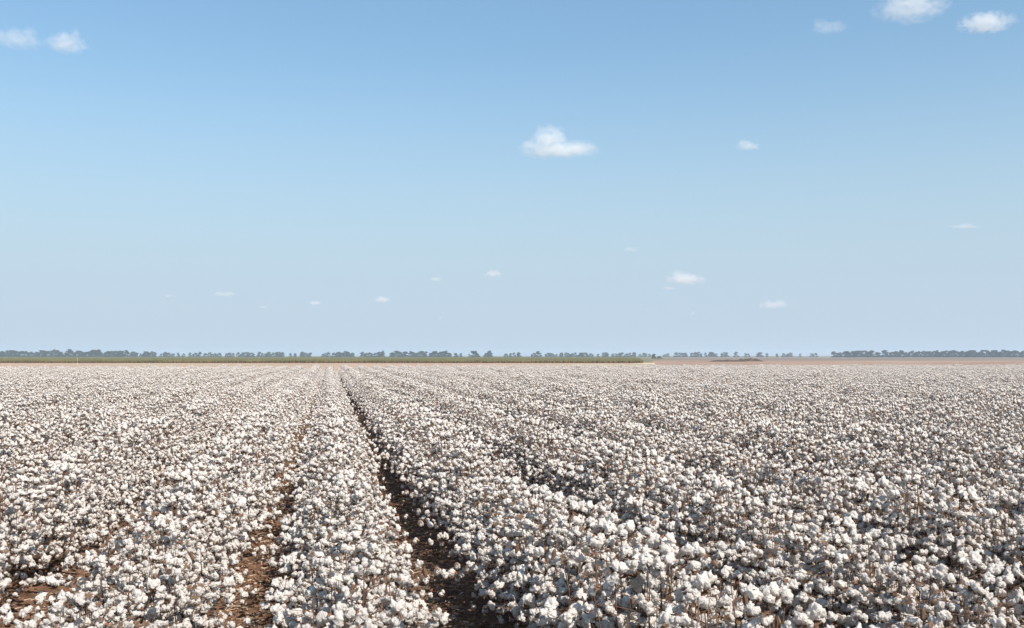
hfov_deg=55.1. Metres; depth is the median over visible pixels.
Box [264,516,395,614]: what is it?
cotton plant
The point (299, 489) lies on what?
cotton plant
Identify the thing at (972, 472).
cotton plant
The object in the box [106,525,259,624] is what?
cotton plant
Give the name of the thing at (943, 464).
cotton plant
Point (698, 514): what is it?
cotton plant
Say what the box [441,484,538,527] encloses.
cotton plant
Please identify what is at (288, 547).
cotton plant
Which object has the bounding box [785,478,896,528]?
cotton plant
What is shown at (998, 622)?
cotton plant
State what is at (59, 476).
cotton plant
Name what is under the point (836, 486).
cotton plant
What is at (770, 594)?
cotton plant
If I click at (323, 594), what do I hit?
cotton plant
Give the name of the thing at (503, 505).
cotton plant
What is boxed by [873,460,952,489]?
cotton plant
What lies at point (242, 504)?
cotton plant
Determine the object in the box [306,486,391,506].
cotton plant
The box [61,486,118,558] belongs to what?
cotton plant
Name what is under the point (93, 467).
cotton plant
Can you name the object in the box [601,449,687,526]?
cotton plant
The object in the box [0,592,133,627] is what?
cotton plant
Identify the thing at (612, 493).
cotton plant
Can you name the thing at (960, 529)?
cotton plant
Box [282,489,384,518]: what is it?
cotton plant
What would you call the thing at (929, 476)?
cotton plant
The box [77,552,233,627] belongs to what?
cotton plant
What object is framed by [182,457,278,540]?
cotton plant
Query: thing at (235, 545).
cotton plant
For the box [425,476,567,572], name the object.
cotton plant
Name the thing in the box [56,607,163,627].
cotton plant
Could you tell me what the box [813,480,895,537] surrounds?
cotton plant
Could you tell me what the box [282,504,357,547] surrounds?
cotton plant
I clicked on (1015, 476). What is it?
cotton plant
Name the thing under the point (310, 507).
cotton plant
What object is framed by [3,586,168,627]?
cotton plant
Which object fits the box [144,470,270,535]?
cotton plant
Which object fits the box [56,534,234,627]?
cotton plant
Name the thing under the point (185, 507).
cotton plant
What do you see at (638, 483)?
cotton plant
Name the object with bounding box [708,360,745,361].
earth bank
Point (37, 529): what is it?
cotton plant
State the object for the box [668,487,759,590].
cotton plant
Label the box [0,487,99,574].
cotton plant
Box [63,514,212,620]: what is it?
cotton plant
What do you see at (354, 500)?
cotton plant
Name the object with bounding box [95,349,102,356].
gum tree
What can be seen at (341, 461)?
cotton plant
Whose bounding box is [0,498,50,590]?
cotton plant
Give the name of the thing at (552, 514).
cotton plant
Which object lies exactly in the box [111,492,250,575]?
cotton plant
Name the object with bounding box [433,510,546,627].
cotton plant
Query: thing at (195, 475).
cotton plant
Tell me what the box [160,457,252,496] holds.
cotton plant
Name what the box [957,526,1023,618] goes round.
cotton plant
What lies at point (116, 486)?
cotton plant
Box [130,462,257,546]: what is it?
cotton plant
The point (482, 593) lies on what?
cotton plant
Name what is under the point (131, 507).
cotton plant
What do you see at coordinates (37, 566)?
cotton plant
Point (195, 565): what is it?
cotton plant
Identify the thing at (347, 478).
cotton plant
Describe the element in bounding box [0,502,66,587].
cotton plant
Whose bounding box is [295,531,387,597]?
cotton plant
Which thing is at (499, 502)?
cotton plant
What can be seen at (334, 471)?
cotton plant
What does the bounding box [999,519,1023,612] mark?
cotton plant
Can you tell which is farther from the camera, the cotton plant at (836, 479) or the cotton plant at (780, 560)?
the cotton plant at (836, 479)
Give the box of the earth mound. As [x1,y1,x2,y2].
[739,358,761,360]
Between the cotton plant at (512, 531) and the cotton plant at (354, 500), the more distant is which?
the cotton plant at (354, 500)
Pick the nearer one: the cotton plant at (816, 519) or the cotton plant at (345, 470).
the cotton plant at (816, 519)
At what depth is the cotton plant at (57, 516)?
9.09 m
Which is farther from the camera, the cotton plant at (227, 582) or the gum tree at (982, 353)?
the gum tree at (982, 353)
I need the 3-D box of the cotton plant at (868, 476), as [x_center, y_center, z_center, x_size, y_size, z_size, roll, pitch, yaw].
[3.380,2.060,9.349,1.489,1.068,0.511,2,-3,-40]
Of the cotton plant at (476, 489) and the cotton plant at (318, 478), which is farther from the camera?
the cotton plant at (318, 478)
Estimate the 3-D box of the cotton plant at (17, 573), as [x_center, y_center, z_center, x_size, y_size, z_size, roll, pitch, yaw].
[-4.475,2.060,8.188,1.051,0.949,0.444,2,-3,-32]
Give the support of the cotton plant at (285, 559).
on the ground at (488, 619)
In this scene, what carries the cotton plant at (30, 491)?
on the ground at (488, 619)
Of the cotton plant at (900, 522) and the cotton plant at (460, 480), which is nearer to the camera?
the cotton plant at (900, 522)
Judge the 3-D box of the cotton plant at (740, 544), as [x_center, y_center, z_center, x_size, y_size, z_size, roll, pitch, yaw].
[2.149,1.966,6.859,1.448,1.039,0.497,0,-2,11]
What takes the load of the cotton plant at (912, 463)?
on the ground at (488, 619)
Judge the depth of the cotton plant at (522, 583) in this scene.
6.27 m
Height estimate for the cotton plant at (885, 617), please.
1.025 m
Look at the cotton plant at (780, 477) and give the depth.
10.57 m
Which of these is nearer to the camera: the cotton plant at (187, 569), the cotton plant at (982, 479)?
the cotton plant at (187, 569)
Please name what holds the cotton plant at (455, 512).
on the ground at (488, 619)
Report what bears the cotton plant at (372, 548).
on the ground at (488, 619)
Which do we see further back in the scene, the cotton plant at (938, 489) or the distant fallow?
the distant fallow
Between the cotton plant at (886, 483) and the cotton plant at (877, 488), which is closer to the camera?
the cotton plant at (886, 483)
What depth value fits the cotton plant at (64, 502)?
9.21 m
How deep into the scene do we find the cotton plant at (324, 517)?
8.65 m
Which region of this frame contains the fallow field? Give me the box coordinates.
[650,361,1023,366]
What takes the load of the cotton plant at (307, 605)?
on the ground at (488, 619)
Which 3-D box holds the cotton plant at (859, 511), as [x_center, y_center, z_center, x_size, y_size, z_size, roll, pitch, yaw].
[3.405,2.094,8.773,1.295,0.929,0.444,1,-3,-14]
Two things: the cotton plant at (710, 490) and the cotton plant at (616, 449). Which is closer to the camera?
the cotton plant at (710, 490)
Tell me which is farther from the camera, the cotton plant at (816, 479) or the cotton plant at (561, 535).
the cotton plant at (816, 479)
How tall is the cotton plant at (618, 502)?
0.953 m
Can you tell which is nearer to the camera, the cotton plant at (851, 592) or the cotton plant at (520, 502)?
the cotton plant at (851, 592)
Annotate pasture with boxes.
[126,356,830,362]
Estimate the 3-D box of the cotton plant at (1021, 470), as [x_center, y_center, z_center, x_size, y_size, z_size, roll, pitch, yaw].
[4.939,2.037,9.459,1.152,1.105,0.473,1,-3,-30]
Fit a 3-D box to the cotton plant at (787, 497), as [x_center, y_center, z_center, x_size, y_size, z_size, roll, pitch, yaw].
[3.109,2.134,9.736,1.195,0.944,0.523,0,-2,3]
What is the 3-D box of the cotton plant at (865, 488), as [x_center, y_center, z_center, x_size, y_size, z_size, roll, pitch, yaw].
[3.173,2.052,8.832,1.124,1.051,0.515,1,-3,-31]
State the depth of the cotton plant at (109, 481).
11.15 m
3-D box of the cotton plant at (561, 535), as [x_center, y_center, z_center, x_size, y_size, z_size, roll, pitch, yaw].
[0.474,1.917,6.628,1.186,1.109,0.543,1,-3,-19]
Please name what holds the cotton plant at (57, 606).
on the ground at (488, 619)
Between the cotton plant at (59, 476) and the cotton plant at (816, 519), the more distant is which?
the cotton plant at (59, 476)
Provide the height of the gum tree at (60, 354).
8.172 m
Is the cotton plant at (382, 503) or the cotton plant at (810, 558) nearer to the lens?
the cotton plant at (810, 558)
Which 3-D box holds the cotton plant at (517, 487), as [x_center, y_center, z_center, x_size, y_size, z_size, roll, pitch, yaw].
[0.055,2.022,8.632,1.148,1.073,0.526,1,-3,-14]
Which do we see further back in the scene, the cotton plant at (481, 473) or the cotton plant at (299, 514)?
the cotton plant at (481, 473)
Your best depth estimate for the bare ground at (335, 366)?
240.86 m
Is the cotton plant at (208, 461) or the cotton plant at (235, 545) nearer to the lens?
the cotton plant at (235, 545)
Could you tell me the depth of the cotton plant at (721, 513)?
7.84 m
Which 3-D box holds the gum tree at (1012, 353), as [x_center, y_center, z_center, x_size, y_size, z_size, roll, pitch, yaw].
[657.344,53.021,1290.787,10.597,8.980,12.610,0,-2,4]
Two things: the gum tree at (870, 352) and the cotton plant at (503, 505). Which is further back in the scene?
the gum tree at (870, 352)
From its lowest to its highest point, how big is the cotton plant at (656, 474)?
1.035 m
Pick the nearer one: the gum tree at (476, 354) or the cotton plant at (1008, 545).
the cotton plant at (1008, 545)
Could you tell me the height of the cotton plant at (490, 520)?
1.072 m
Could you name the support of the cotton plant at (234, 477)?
on the ground at (488, 619)
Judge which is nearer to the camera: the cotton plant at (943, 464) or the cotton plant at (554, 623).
the cotton plant at (554, 623)
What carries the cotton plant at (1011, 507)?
on the ground at (488, 619)
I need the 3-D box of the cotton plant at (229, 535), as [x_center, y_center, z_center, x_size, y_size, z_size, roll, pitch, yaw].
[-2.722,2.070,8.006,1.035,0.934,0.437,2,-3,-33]
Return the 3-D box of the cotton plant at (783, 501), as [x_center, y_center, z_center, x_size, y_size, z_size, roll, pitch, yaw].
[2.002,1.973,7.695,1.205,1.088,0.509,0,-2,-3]
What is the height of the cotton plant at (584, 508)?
1.204 m
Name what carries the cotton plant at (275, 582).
on the ground at (488, 619)
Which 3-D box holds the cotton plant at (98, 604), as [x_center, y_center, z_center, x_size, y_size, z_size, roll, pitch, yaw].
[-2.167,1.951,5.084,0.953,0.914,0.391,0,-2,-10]
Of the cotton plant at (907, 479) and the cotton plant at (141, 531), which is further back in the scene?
the cotton plant at (907, 479)
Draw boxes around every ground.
[0,363,649,373]
[0,375,975,627]
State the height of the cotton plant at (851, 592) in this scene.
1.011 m
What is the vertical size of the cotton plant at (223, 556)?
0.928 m
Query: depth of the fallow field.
271.17 m
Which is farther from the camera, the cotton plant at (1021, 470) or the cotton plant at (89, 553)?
the cotton plant at (1021, 470)
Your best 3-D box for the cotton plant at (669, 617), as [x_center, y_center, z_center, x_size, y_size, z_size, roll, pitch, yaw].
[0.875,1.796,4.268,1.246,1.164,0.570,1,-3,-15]
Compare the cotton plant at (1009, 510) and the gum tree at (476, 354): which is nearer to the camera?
the cotton plant at (1009, 510)
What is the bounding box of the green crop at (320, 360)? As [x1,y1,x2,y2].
[0,357,643,362]
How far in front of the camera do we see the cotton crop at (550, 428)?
19.07 m
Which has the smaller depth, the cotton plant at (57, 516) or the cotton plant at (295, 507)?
the cotton plant at (57, 516)
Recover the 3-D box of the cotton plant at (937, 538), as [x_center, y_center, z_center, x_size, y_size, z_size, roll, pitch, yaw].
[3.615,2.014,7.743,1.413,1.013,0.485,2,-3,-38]
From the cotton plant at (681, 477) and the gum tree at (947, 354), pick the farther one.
the gum tree at (947, 354)
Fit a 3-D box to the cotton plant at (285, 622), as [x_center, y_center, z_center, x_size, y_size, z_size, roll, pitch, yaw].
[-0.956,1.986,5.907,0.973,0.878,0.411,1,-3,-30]
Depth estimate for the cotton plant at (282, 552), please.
8.60 m
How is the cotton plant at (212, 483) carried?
on the ground at (488, 619)
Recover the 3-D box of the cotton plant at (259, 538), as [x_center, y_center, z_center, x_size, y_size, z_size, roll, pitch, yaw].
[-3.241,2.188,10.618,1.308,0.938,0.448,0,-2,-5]
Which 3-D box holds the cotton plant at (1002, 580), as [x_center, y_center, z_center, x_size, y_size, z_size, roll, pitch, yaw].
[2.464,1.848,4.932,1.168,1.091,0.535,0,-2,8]
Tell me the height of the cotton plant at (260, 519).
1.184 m
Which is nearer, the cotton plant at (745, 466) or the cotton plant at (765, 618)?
the cotton plant at (765, 618)
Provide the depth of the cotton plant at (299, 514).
9.46 m
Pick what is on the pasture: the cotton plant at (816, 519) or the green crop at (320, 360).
the green crop at (320, 360)
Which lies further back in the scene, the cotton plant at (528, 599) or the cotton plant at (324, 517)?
the cotton plant at (324, 517)
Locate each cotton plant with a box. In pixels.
[0,467,88,543]
[0,482,56,577]
[0,485,61,575]
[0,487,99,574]
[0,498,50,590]
[0,500,74,585]
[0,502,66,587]
[0,505,38,583]
[0,509,62,604]
[0,554,189,627]
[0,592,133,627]
[1,476,84,569]
[1,493,44,582]
[2,493,85,588]
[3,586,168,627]
[5,482,112,573]
[8,478,91,540]
[9,486,93,581]
[12,461,114,546]
[12,476,93,562]
[13,488,84,577]
[16,452,124,521]
[17,461,101,539]
[24,457,113,523]
[32,465,117,564]
[33,552,199,626]
[37,601,134,627]
[40,475,128,545]
[45,456,98,550]
[47,542,204,627]
[48,473,133,539]
[49,476,130,541]
[51,599,143,627]
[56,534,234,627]
[56,566,216,627]
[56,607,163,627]
[57,467,127,545]
[57,555,251,627]
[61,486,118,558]
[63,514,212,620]
[69,548,222,618]
[72,562,234,626]
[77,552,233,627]
[85,525,194,559]
[98,519,248,627]
[100,470,250,573]
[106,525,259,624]
[107,490,240,558]
[110,475,246,573]
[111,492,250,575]
[114,497,243,613]
[118,517,249,605]
[119,549,196,617]
[121,517,241,580]
[122,510,236,580]
[128,469,263,531]
[129,489,251,554]
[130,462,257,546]
[132,497,266,562]
[133,518,237,612]
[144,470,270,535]
[144,491,277,574]
[145,518,249,618]
[156,471,252,545]
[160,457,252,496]
[162,465,267,559]
[165,469,263,570]
[169,464,251,524]
[171,474,270,543]
[173,462,277,547]
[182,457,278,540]
[190,449,280,543]
[204,472,281,523]
[246,481,272,508]
[260,529,432,619]
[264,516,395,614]
[264,529,418,606]
[265,514,421,583]
[265,541,449,627]
[266,491,405,584]
[267,491,395,555]
[269,495,394,555]
[271,531,426,627]
[271,599,413,627]
[273,558,438,627]
[273,586,438,627]
[276,478,378,559]
[277,560,393,596]
[278,482,372,525]
[278,512,360,552]
[279,468,387,552]
[279,478,412,558]
[281,473,408,551]
[281,476,388,529]
[281,572,419,627]
[282,485,419,558]
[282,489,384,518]
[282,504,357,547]
[282,527,395,580]
[283,566,428,627]
[283,579,394,616]
[284,565,413,627]
[285,467,370,518]
[286,487,385,548]
[286,520,404,607]
[288,520,429,601]
[289,524,445,597]
[290,558,418,626]
[292,562,429,622]
[293,468,331,519]
[293,469,384,523]
[294,467,343,506]
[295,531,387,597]
[296,479,385,549]
[296,488,344,564]
[297,470,409,521]
[297,473,392,508]
[297,500,394,547]
[301,544,415,577]
[302,458,390,515]
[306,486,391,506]
[313,557,442,627]
[416,475,499,518]
[417,483,488,539]
[418,485,494,560]
[421,478,495,539]
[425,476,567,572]
[426,462,494,540]
[429,486,508,563]
[431,475,500,534]
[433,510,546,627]
[438,490,632,627]
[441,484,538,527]
[441,495,527,582]
[446,475,531,537]
[451,483,568,533]
[451,487,580,573]
[453,484,537,575]
[453,484,574,589]
[454,517,547,575]
[457,486,538,573]
[461,510,481,546]
[463,493,521,543]
[464,477,532,567]
[465,508,592,613]
[465,517,573,618]
[466,497,568,624]
[468,484,537,560]
[468,517,574,621]
[471,502,534,600]
[474,494,567,551]
[476,500,646,580]
[479,521,642,602]
[485,517,618,611]
[488,492,580,531]
[491,519,631,627]
[493,500,641,600]
[497,516,629,621]
[506,526,614,627]
[517,531,647,627]
[517,535,665,627]
[517,536,641,627]
[523,523,646,624]
[528,577,658,627]
[534,560,714,627]
[539,532,660,626]
[543,565,664,627]
[544,531,761,627]
[546,531,641,575]
[551,519,718,627]
[557,556,662,627]
[569,446,668,512]
[571,475,648,534]
[574,453,647,531]
[575,543,720,627]
[575,543,746,627]
[578,439,675,503]
[583,464,684,534]
[586,550,755,627]
[593,461,649,526]
[597,468,701,515]
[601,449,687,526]
[603,471,734,535]
[605,483,665,524]
[615,471,674,542]
[616,479,656,544]
[616,486,706,534]
[623,467,737,543]
[625,463,706,563]
[629,473,743,574]
[636,583,747,627]
[637,478,727,589]
[639,483,719,537]
[641,588,781,627]
[642,489,697,567]
[651,500,755,568]
[652,481,787,596]
[658,594,732,627]
[662,479,770,562]
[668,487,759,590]
[674,475,761,559]
[676,473,743,559]
[683,495,823,596]
[685,607,836,627]
[686,496,801,592]
[689,491,798,574]
[696,585,861,627]
[702,496,830,596]
[711,502,813,615]
[715,521,821,600]
[716,578,830,627]
[718,530,896,627]
[719,461,811,517]
[721,533,878,608]
[726,530,831,627]
[732,519,896,627]
[734,449,791,506]
[748,515,930,626]
[751,457,819,548]
[756,534,934,627]
[757,463,833,494]
[760,514,845,615]
[761,533,867,627]
[762,455,834,528]
[762,543,932,627]
[764,546,933,627]
[766,476,814,520]
[767,475,833,515]
[770,482,870,533]
[777,481,832,520]
[779,530,893,626]
[781,468,856,525]
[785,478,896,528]
[789,532,917,627]
[792,486,856,545]
[798,481,856,537]
[800,475,855,529]
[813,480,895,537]
[814,553,964,627]
[819,549,916,627]
[825,486,928,547]
[830,471,892,523]
[831,484,886,545]
[838,484,930,552]
[842,569,1023,627]
[843,494,906,540]
[843,554,958,627]
[849,467,976,561]
[850,474,969,577]
[857,482,934,593]
[858,491,913,561]
[869,580,981,627]
[871,473,903,502]
[873,454,927,492]
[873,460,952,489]
[874,497,1003,561]
[875,581,1015,627]
[877,587,1023,627]
[880,550,1023,627]
[882,488,1016,556]
[884,473,953,509]
[894,485,987,592]
[894,485,1015,590]
[895,502,1023,599]
[904,464,945,503]
[905,455,1004,511]
[912,490,1017,592]
[918,468,971,508]
[919,529,1022,601]
[920,505,1003,564]
[920,581,1023,627]
[925,464,1011,511]
[927,464,995,515]
[935,570,1023,627]
[936,457,995,503]
[939,490,1023,594]
[950,463,1011,518]
[957,522,1023,606]
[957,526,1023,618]
[960,495,1011,515]
[964,609,1023,627]
[966,535,1023,613]
[984,472,1023,526]
[993,488,1020,528]
[994,498,1019,534]
[995,468,1023,519]
[996,468,1023,518]
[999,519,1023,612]
[1000,484,1023,528]
[1009,506,1023,549]
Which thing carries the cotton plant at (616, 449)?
on the ground at (488, 619)
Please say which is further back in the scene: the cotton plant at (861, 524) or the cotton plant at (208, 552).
the cotton plant at (861, 524)
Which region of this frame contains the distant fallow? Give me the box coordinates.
[664,357,1023,360]
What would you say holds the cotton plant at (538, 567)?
on the ground at (488, 619)
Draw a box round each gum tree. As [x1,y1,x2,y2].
[10,350,16,356]
[18,351,25,356]
[35,350,44,356]
[42,351,53,356]
[57,352,64,356]
[72,351,81,356]
[87,350,97,356]
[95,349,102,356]
[103,351,111,356]
[116,351,123,356]
[377,352,385,356]
[470,351,479,356]
[486,350,492,356]
[868,350,876,356]
[881,350,887,356]
[896,350,903,356]
[941,350,950,356]
[963,351,973,356]
[980,350,989,356]
[997,350,1008,356]
[1008,351,1016,356]
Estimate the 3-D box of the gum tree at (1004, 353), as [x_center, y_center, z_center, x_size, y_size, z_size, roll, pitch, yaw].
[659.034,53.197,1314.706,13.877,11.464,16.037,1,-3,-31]
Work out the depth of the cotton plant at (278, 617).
5.39 m
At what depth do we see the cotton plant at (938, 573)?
5.14 m
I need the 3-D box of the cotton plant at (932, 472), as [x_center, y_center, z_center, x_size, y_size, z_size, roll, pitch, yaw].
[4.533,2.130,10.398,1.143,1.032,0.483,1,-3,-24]
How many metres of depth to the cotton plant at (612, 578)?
4.94 m
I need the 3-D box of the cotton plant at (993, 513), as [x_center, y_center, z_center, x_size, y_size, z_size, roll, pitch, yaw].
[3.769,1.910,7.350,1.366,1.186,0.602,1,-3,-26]
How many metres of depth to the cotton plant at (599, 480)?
10.86 m
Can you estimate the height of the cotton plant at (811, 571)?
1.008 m
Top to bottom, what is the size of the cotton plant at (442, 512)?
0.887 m
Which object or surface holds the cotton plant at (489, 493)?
on the ground at (488, 619)
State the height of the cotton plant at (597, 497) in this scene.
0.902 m
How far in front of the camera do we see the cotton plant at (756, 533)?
7.34 m
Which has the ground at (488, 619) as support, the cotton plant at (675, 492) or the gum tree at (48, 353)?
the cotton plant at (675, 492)
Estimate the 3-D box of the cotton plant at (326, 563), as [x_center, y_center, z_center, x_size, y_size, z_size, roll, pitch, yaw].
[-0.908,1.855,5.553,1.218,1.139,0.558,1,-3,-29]
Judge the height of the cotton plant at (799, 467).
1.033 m
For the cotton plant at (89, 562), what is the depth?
5.63 m
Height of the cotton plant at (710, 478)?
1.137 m
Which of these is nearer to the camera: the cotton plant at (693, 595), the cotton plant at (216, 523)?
the cotton plant at (693, 595)
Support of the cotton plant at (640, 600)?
on the ground at (488, 619)
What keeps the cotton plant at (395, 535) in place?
on the ground at (488, 619)
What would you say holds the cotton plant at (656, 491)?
on the ground at (488, 619)
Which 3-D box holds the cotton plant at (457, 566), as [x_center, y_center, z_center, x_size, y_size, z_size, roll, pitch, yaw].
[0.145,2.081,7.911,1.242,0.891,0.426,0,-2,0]
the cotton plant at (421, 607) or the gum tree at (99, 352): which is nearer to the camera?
the cotton plant at (421, 607)
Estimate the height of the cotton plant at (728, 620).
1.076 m
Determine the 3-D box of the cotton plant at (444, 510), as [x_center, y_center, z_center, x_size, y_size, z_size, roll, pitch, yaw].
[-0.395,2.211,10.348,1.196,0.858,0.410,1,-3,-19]
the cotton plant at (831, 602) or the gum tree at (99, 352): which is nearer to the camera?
the cotton plant at (831, 602)
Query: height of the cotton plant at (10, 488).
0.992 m
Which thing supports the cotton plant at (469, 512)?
on the ground at (488, 619)
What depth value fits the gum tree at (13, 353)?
1294.56 m
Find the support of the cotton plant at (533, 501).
on the ground at (488, 619)
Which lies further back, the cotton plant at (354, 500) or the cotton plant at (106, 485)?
the cotton plant at (106, 485)
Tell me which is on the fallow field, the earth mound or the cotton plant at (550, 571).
the earth mound
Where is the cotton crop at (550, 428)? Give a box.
[0,364,1023,627]
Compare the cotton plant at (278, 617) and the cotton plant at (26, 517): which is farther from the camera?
the cotton plant at (26, 517)
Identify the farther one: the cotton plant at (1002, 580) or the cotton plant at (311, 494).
the cotton plant at (311, 494)
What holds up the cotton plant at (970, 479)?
on the ground at (488, 619)
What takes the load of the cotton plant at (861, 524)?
on the ground at (488, 619)
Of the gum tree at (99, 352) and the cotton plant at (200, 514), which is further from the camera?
the gum tree at (99, 352)
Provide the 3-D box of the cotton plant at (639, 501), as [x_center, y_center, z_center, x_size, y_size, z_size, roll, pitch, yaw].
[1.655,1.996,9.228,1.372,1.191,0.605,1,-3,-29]
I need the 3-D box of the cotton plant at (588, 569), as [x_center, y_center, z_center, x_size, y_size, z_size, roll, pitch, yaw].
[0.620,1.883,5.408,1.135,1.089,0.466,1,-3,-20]
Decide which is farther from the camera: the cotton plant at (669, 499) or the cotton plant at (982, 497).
the cotton plant at (982, 497)
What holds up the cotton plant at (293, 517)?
on the ground at (488, 619)
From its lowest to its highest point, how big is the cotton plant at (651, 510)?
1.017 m
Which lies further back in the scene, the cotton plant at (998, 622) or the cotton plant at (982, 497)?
the cotton plant at (982, 497)
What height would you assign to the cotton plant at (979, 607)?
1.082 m
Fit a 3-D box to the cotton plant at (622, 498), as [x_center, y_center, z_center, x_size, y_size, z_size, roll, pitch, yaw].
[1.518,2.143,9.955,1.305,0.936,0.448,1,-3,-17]
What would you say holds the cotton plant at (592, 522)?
on the ground at (488, 619)
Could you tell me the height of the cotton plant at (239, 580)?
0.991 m
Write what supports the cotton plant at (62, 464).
on the ground at (488, 619)
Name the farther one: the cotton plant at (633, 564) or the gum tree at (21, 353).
the gum tree at (21, 353)
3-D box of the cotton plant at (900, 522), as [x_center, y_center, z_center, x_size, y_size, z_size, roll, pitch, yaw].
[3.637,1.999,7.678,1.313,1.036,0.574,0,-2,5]
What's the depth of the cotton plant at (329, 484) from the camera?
9.68 m
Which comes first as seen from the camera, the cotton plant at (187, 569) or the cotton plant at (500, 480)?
the cotton plant at (187, 569)
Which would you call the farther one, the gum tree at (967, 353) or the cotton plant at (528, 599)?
the gum tree at (967, 353)
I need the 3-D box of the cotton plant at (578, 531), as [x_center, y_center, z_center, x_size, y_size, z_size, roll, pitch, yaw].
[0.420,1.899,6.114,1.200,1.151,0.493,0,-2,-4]
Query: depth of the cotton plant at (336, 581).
5.25 m
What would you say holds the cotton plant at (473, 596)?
on the ground at (488, 619)
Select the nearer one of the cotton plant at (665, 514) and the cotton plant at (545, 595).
the cotton plant at (545, 595)
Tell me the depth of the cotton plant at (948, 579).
5.45 m
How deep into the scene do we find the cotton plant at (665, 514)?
8.50 m
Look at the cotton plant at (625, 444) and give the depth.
11.22 m
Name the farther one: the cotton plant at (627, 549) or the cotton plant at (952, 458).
the cotton plant at (952, 458)
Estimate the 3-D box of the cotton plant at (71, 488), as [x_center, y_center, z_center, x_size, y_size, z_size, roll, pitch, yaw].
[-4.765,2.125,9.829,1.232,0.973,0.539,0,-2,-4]
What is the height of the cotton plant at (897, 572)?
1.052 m
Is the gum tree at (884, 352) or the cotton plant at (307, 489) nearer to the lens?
the cotton plant at (307, 489)
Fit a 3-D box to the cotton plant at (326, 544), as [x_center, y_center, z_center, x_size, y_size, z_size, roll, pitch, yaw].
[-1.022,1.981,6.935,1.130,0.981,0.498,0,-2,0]
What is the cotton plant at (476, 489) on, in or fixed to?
on the ground at (488, 619)
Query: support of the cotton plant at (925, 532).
on the ground at (488, 619)
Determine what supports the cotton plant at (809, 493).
on the ground at (488, 619)
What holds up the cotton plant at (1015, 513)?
on the ground at (488, 619)
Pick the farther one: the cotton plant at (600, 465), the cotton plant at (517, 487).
the cotton plant at (600, 465)
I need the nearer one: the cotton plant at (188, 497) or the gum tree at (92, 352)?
the cotton plant at (188, 497)
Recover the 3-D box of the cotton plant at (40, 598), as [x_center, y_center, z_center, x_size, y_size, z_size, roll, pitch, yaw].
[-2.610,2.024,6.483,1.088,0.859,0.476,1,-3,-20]
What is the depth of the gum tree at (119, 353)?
1328.55 m
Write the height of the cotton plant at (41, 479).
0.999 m
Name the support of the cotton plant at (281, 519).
on the ground at (488, 619)
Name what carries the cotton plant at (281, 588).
on the ground at (488, 619)
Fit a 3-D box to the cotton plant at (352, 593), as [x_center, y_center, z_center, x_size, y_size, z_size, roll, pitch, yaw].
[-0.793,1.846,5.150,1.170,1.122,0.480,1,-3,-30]
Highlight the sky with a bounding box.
[0,0,1023,355]
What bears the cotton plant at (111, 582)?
on the ground at (488, 619)
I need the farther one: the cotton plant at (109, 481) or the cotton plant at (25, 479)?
the cotton plant at (109, 481)
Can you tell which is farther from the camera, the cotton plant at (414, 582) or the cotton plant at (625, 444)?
the cotton plant at (625, 444)
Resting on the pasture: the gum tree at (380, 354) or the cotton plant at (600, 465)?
the gum tree at (380, 354)
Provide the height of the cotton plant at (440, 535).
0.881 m
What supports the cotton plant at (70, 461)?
on the ground at (488, 619)
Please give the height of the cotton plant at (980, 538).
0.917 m
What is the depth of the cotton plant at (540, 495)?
8.17 m
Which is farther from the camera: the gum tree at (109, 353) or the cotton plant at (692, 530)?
the gum tree at (109, 353)
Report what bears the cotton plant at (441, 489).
on the ground at (488, 619)
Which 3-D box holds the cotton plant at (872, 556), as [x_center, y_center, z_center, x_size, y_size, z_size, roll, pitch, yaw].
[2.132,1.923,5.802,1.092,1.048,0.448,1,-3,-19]
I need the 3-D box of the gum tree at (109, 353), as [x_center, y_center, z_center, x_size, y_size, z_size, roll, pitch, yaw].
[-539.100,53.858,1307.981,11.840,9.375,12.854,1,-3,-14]
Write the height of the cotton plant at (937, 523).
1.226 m
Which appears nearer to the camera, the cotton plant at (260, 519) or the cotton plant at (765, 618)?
the cotton plant at (765, 618)
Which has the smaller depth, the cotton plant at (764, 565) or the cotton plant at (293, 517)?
the cotton plant at (764, 565)
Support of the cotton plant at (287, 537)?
on the ground at (488, 619)
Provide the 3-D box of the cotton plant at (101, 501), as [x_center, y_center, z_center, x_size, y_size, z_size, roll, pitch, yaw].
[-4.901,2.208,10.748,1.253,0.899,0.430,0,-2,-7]
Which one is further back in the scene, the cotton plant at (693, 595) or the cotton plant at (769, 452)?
the cotton plant at (769, 452)
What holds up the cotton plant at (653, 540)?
on the ground at (488, 619)
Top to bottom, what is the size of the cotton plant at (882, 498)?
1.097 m
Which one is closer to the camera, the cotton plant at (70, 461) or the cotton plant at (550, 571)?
the cotton plant at (550, 571)
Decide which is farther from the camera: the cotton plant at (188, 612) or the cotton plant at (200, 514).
the cotton plant at (200, 514)
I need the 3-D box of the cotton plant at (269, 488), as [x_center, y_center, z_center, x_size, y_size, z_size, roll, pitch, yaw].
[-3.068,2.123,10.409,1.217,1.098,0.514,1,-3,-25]
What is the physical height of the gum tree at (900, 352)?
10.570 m
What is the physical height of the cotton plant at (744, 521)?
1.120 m
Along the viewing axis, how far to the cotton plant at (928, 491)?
8.69 m
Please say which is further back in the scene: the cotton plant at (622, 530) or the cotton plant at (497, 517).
the cotton plant at (497, 517)

